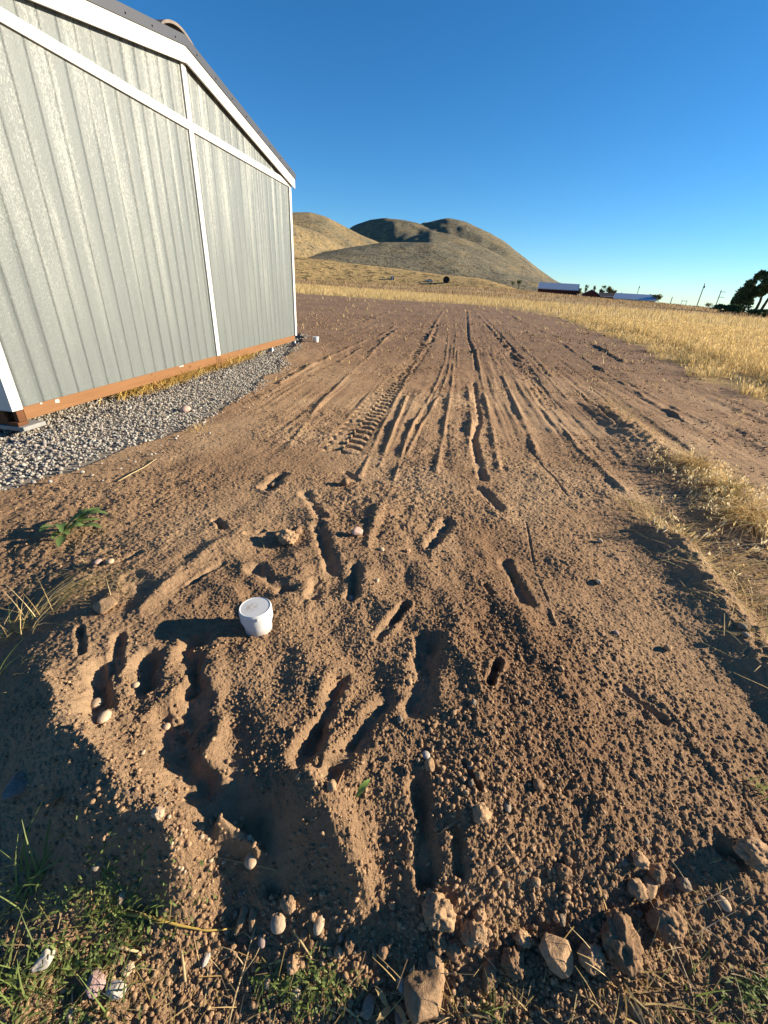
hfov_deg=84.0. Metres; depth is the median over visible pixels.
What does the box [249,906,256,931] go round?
dirt clod
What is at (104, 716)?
pebble
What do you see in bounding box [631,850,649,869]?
dirt clod
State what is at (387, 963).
dirt clod
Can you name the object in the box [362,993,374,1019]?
pebble
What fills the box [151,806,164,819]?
dirt clod
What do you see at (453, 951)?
dirt clod
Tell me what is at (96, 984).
angular rock
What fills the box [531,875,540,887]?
dirt clod
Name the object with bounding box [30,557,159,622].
dry grass
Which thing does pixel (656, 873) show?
dirt clod
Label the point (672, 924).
dirt clod
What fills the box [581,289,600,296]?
barn
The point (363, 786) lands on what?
fallen leaf
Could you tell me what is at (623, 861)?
dirt clod
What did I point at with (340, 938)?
dirt clod
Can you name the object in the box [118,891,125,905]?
angular rock
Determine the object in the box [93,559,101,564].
pebble
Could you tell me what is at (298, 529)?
dirt clod
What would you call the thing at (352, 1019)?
dirt crumbs
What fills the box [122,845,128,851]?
dirt clod
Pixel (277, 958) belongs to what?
dirt clod
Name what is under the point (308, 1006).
grass tuft
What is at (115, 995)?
angular rock
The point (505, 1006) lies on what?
grass tuft
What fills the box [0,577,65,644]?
dry grass
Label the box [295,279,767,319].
brown weeds
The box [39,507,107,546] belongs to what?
broadleaf weed
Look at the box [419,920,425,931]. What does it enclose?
dirt clod
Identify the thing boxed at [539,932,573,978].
angular rock
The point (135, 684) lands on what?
pebble
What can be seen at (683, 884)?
dirt clod
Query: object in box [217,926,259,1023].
plant stalk
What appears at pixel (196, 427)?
dry grass
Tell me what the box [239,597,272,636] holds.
pipe cap
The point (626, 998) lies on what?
dry grass
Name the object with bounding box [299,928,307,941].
dirt clod
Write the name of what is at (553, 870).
dirt clod
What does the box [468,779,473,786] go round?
dirt clod
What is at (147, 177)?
shed
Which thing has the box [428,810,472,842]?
plant stalk
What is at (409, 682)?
dirt clod
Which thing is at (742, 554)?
dry grass
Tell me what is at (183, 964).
plant stalk
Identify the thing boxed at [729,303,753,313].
bush
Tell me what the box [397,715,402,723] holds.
dirt clod
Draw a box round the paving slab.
[0,417,45,431]
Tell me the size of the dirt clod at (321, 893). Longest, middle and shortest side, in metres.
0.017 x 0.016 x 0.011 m
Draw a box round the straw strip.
[99,350,262,403]
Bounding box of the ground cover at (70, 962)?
[0,810,767,1023]
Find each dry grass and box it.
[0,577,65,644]
[0,640,40,693]
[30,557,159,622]
[99,575,155,598]
[188,419,208,433]
[378,942,504,1023]
[557,888,714,1023]
[620,444,767,493]
[620,866,767,1019]
[647,496,722,552]
[657,461,767,515]
[669,479,767,556]
[670,521,767,589]
[704,551,767,617]
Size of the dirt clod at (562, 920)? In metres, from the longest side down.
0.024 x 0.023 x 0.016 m
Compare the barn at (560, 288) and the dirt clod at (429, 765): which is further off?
the barn at (560, 288)
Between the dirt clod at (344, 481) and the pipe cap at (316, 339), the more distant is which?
the pipe cap at (316, 339)
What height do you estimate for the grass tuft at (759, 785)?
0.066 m
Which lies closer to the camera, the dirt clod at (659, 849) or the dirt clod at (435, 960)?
the dirt clod at (435, 960)
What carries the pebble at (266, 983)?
on the ground at (244, 464)
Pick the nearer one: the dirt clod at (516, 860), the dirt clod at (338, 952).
the dirt clod at (338, 952)
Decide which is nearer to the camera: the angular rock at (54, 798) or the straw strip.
the angular rock at (54, 798)
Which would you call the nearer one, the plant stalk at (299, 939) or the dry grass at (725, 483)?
the plant stalk at (299, 939)
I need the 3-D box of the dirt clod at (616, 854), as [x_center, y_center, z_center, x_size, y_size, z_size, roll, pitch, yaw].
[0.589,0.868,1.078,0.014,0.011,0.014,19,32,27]
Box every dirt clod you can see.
[46,869,51,877]
[66,1002,76,1020]
[78,782,84,789]
[78,875,85,882]
[83,806,88,814]
[120,960,135,976]
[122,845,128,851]
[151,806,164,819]
[223,924,229,935]
[228,957,235,966]
[233,909,237,916]
[235,904,248,936]
[237,890,242,897]
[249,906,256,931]
[270,482,277,487]
[274,892,279,899]
[274,956,281,964]
[278,528,298,544]
[280,892,295,914]
[286,952,299,975]
[290,916,295,922]
[293,525,301,533]
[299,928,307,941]
[299,957,304,971]
[310,909,316,921]
[319,889,324,897]
[327,779,335,791]
[334,943,342,960]
[338,935,343,942]
[340,478,348,484]
[344,930,356,954]
[372,945,376,961]
[378,938,388,960]
[385,938,392,949]
[385,961,390,969]
[388,899,394,909]
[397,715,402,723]
[407,678,411,685]
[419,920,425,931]
[422,887,456,932]
[424,757,434,771]
[427,948,444,972]
[431,929,446,956]
[445,937,460,962]
[459,918,487,949]
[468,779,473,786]
[472,802,491,824]
[472,907,486,923]
[475,771,482,777]
[482,960,496,990]
[492,864,500,875]
[501,946,524,980]
[504,880,510,888]
[513,856,518,865]
[513,928,531,948]
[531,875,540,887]
[533,778,544,792]
[551,865,555,873]
[553,914,559,923]
[555,861,571,882]
[558,665,563,671]
[558,913,565,926]
[563,855,572,866]
[563,892,570,900]
[577,941,605,976]
[600,907,643,977]
[610,880,615,887]
[614,851,619,858]
[619,857,628,865]
[627,876,647,901]
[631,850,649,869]
[636,910,642,916]
[643,836,649,844]
[645,898,687,944]
[647,863,666,884]
[656,845,662,853]
[663,644,672,650]
[674,876,691,892]
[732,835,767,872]
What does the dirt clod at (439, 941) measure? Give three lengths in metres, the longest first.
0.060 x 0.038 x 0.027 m
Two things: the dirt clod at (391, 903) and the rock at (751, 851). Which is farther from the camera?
the rock at (751, 851)
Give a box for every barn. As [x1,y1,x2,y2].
[537,282,579,294]
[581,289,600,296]
[599,292,614,298]
[613,293,656,301]
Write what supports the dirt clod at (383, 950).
on the ground at (244, 464)
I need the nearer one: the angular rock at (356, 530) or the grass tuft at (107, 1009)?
the grass tuft at (107, 1009)
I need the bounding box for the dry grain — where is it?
[295,283,767,398]
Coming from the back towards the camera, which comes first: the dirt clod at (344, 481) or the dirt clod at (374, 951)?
the dirt clod at (344, 481)
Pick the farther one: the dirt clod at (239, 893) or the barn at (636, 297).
the barn at (636, 297)
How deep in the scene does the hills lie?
542.59 m
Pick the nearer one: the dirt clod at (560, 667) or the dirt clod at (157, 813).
the dirt clod at (157, 813)
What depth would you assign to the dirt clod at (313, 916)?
0.97 m
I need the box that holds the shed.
[0,0,296,426]
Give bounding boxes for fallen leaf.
[356,779,369,797]
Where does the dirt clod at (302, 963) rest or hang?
on the ground at (244, 464)
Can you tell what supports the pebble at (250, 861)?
on the ground at (244, 464)
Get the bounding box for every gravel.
[0,378,283,491]
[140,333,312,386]
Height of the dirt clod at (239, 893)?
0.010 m
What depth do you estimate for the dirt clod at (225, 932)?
0.97 m
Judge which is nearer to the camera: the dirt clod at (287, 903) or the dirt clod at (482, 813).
the dirt clod at (287, 903)
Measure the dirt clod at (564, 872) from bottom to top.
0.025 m
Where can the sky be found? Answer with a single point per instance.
(621, 145)
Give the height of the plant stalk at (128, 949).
0.016 m
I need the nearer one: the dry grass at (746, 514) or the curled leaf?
the curled leaf
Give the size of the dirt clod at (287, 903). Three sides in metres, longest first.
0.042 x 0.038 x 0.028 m
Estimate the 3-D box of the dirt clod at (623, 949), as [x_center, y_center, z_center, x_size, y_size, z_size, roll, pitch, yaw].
[0.539,0.974,0.971,0.091,0.068,0.118,15,36,13]
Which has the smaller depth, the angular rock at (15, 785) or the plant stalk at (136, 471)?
the angular rock at (15, 785)
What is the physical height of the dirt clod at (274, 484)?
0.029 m
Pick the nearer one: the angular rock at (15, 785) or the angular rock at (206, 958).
the angular rock at (206, 958)
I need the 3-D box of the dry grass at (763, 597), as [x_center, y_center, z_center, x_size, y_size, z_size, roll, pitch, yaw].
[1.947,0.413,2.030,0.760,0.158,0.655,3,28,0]
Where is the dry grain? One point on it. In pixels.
(740, 347)
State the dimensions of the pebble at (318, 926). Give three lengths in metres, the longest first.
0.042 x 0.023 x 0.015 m
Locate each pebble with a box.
[90,698,103,709]
[91,861,100,871]
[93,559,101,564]
[97,710,111,723]
[106,559,113,563]
[132,682,139,687]
[162,723,170,729]
[180,405,190,412]
[244,854,256,869]
[258,933,266,948]
[264,977,270,989]
[270,912,285,934]
[292,984,300,999]
[313,914,324,935]
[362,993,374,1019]
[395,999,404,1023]
[397,975,404,994]
[422,751,429,759]
[504,801,510,812]
[717,895,731,911]
[737,623,747,629]
[741,632,750,637]
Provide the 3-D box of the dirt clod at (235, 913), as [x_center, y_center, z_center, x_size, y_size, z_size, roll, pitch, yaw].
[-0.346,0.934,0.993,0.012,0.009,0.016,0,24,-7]
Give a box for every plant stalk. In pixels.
[107,946,139,952]
[118,459,155,481]
[120,911,235,931]
[180,950,186,981]
[210,856,279,871]
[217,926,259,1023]
[292,930,311,969]
[340,1005,360,1022]
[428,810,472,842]
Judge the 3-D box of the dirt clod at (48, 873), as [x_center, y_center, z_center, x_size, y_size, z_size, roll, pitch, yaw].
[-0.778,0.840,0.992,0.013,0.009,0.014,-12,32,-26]
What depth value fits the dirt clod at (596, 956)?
0.94 m
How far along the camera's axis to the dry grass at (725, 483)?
3.04 m
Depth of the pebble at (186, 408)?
4.48 m
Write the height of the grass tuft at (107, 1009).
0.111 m
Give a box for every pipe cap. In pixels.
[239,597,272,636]
[313,336,318,342]
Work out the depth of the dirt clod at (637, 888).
1.04 m
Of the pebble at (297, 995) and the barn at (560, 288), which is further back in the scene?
the barn at (560, 288)
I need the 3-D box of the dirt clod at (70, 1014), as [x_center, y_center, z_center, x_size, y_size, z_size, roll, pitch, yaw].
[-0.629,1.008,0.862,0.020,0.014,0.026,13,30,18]
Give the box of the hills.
[292,212,582,295]
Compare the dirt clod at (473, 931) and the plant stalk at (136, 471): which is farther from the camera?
the plant stalk at (136, 471)
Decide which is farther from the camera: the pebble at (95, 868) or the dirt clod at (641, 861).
the dirt clod at (641, 861)
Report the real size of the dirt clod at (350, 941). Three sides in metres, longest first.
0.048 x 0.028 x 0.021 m
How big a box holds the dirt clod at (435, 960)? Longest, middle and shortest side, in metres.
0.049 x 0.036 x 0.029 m
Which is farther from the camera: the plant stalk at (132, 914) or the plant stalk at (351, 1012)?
the plant stalk at (132, 914)
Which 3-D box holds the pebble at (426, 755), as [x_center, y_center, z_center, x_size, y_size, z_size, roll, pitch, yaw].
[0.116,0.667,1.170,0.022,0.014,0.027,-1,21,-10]
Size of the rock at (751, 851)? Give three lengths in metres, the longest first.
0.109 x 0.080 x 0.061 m
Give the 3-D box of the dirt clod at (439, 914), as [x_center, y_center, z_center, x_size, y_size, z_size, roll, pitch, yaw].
[0.124,0.914,0.982,0.080,0.059,0.088,4,22,-17]
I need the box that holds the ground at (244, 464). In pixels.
[0,280,767,1023]
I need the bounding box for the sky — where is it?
[117,0,767,311]
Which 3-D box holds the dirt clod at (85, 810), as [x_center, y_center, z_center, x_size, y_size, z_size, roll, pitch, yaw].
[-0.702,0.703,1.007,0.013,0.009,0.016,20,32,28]
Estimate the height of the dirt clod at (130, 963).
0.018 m
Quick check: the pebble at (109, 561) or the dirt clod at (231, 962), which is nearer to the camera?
the dirt clod at (231, 962)
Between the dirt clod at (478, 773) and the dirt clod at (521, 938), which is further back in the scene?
the dirt clod at (478, 773)
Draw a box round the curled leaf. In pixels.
[374,986,406,1023]
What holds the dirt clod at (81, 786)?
on the ground at (244, 464)
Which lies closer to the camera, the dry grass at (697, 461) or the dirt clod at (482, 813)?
the dirt clod at (482, 813)
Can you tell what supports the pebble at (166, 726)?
on the ground at (244, 464)
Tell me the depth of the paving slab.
3.79 m
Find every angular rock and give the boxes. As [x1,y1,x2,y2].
[2,771,26,800]
[30,943,55,972]
[45,788,63,808]
[85,969,105,999]
[92,597,117,613]
[106,979,126,999]
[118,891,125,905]
[202,952,210,967]
[351,526,362,534]
[404,961,444,1023]
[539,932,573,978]
[642,874,657,900]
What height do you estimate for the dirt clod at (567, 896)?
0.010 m
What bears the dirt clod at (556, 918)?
on the ground at (244, 464)
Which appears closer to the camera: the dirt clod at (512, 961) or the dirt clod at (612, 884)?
the dirt clod at (512, 961)
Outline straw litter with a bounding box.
[0,297,767,1023]
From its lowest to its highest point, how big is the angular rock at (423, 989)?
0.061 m
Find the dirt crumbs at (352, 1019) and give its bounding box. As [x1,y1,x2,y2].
[0,313,767,1023]
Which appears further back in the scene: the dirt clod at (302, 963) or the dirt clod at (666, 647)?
the dirt clod at (666, 647)
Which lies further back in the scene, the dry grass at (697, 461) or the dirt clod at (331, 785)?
the dry grass at (697, 461)
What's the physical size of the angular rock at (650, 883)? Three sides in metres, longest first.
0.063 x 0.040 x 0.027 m
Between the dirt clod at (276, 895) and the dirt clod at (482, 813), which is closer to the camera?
the dirt clod at (276, 895)
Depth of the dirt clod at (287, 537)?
2.15 m
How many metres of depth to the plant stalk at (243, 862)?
1.01 m
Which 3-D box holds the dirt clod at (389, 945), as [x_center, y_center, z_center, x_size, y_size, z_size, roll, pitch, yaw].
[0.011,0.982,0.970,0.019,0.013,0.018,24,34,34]
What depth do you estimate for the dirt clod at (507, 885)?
1.02 m
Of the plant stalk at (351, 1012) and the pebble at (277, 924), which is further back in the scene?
the pebble at (277, 924)
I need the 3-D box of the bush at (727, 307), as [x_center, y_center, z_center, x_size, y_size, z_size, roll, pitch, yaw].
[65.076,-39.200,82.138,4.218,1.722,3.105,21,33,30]
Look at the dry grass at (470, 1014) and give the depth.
0.90 m
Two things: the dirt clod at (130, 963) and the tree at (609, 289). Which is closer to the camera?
the dirt clod at (130, 963)
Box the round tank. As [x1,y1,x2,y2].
[443,276,449,282]
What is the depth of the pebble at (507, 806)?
1.08 m
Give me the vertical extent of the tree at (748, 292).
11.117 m
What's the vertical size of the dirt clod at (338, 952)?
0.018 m
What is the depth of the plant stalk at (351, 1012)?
0.89 m
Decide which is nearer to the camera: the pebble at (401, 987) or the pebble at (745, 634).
the pebble at (401, 987)
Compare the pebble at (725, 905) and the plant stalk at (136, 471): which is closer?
the pebble at (725, 905)
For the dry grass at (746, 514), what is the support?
on the ground at (244, 464)
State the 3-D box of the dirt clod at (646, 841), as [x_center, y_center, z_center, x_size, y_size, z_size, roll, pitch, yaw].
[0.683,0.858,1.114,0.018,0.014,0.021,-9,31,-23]
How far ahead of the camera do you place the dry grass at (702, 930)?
1.01 m
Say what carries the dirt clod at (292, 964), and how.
on the ground at (244, 464)
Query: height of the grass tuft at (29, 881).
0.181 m
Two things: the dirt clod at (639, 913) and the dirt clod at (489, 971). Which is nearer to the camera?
the dirt clod at (489, 971)
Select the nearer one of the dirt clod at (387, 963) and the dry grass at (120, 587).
the dirt clod at (387, 963)
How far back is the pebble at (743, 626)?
1.76 m
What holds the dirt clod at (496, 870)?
on the ground at (244, 464)
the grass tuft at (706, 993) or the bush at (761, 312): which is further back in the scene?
the bush at (761, 312)
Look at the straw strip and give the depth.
5.83 m
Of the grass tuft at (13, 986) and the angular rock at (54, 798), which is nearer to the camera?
the grass tuft at (13, 986)
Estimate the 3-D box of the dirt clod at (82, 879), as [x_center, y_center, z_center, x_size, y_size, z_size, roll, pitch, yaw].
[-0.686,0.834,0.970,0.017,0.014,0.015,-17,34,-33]
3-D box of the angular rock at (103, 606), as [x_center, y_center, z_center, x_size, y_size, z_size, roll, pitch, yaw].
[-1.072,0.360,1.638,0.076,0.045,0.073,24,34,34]
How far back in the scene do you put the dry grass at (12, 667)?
1.41 m
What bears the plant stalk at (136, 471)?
on the ground at (244, 464)
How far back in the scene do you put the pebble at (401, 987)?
0.93 m
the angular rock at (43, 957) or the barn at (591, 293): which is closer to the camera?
the angular rock at (43, 957)
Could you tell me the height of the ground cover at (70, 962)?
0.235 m
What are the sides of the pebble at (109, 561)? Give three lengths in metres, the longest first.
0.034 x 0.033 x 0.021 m
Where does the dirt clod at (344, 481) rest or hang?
on the ground at (244, 464)
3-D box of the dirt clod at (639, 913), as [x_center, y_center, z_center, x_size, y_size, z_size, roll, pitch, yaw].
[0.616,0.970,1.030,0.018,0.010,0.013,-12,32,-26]
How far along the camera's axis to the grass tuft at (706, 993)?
0.91 m
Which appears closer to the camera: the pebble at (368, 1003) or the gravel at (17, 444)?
the pebble at (368, 1003)
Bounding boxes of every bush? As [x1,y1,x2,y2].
[651,294,661,300]
[709,303,732,312]
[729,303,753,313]
[744,308,767,317]
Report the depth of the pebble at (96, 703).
1.29 m
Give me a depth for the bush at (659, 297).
220.07 m
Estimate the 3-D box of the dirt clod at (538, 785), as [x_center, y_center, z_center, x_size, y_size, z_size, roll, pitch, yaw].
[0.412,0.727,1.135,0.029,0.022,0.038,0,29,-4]
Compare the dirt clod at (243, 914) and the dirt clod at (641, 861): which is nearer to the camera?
the dirt clod at (243, 914)
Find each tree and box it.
[606,286,613,292]
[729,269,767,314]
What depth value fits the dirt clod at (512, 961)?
0.94 m
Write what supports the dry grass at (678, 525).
on the ground at (244, 464)
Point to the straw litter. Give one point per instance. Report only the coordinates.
(716, 571)
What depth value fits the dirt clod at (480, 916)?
0.98 m
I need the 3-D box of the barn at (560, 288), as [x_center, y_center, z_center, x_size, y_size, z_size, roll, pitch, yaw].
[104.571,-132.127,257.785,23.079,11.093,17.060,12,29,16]
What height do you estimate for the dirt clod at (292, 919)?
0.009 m
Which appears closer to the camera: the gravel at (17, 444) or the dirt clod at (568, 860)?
the dirt clod at (568, 860)
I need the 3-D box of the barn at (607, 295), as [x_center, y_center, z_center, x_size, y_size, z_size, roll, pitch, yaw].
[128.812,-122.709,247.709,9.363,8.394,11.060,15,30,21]
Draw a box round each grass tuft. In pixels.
[0,806,63,918]
[0,899,33,1023]
[78,933,144,1023]
[290,984,334,1023]
[479,975,529,1023]
[653,942,740,1023]
[744,775,767,799]
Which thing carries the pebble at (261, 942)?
on the ground at (244, 464)
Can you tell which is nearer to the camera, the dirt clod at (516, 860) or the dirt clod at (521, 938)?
the dirt clod at (521, 938)
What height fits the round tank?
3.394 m

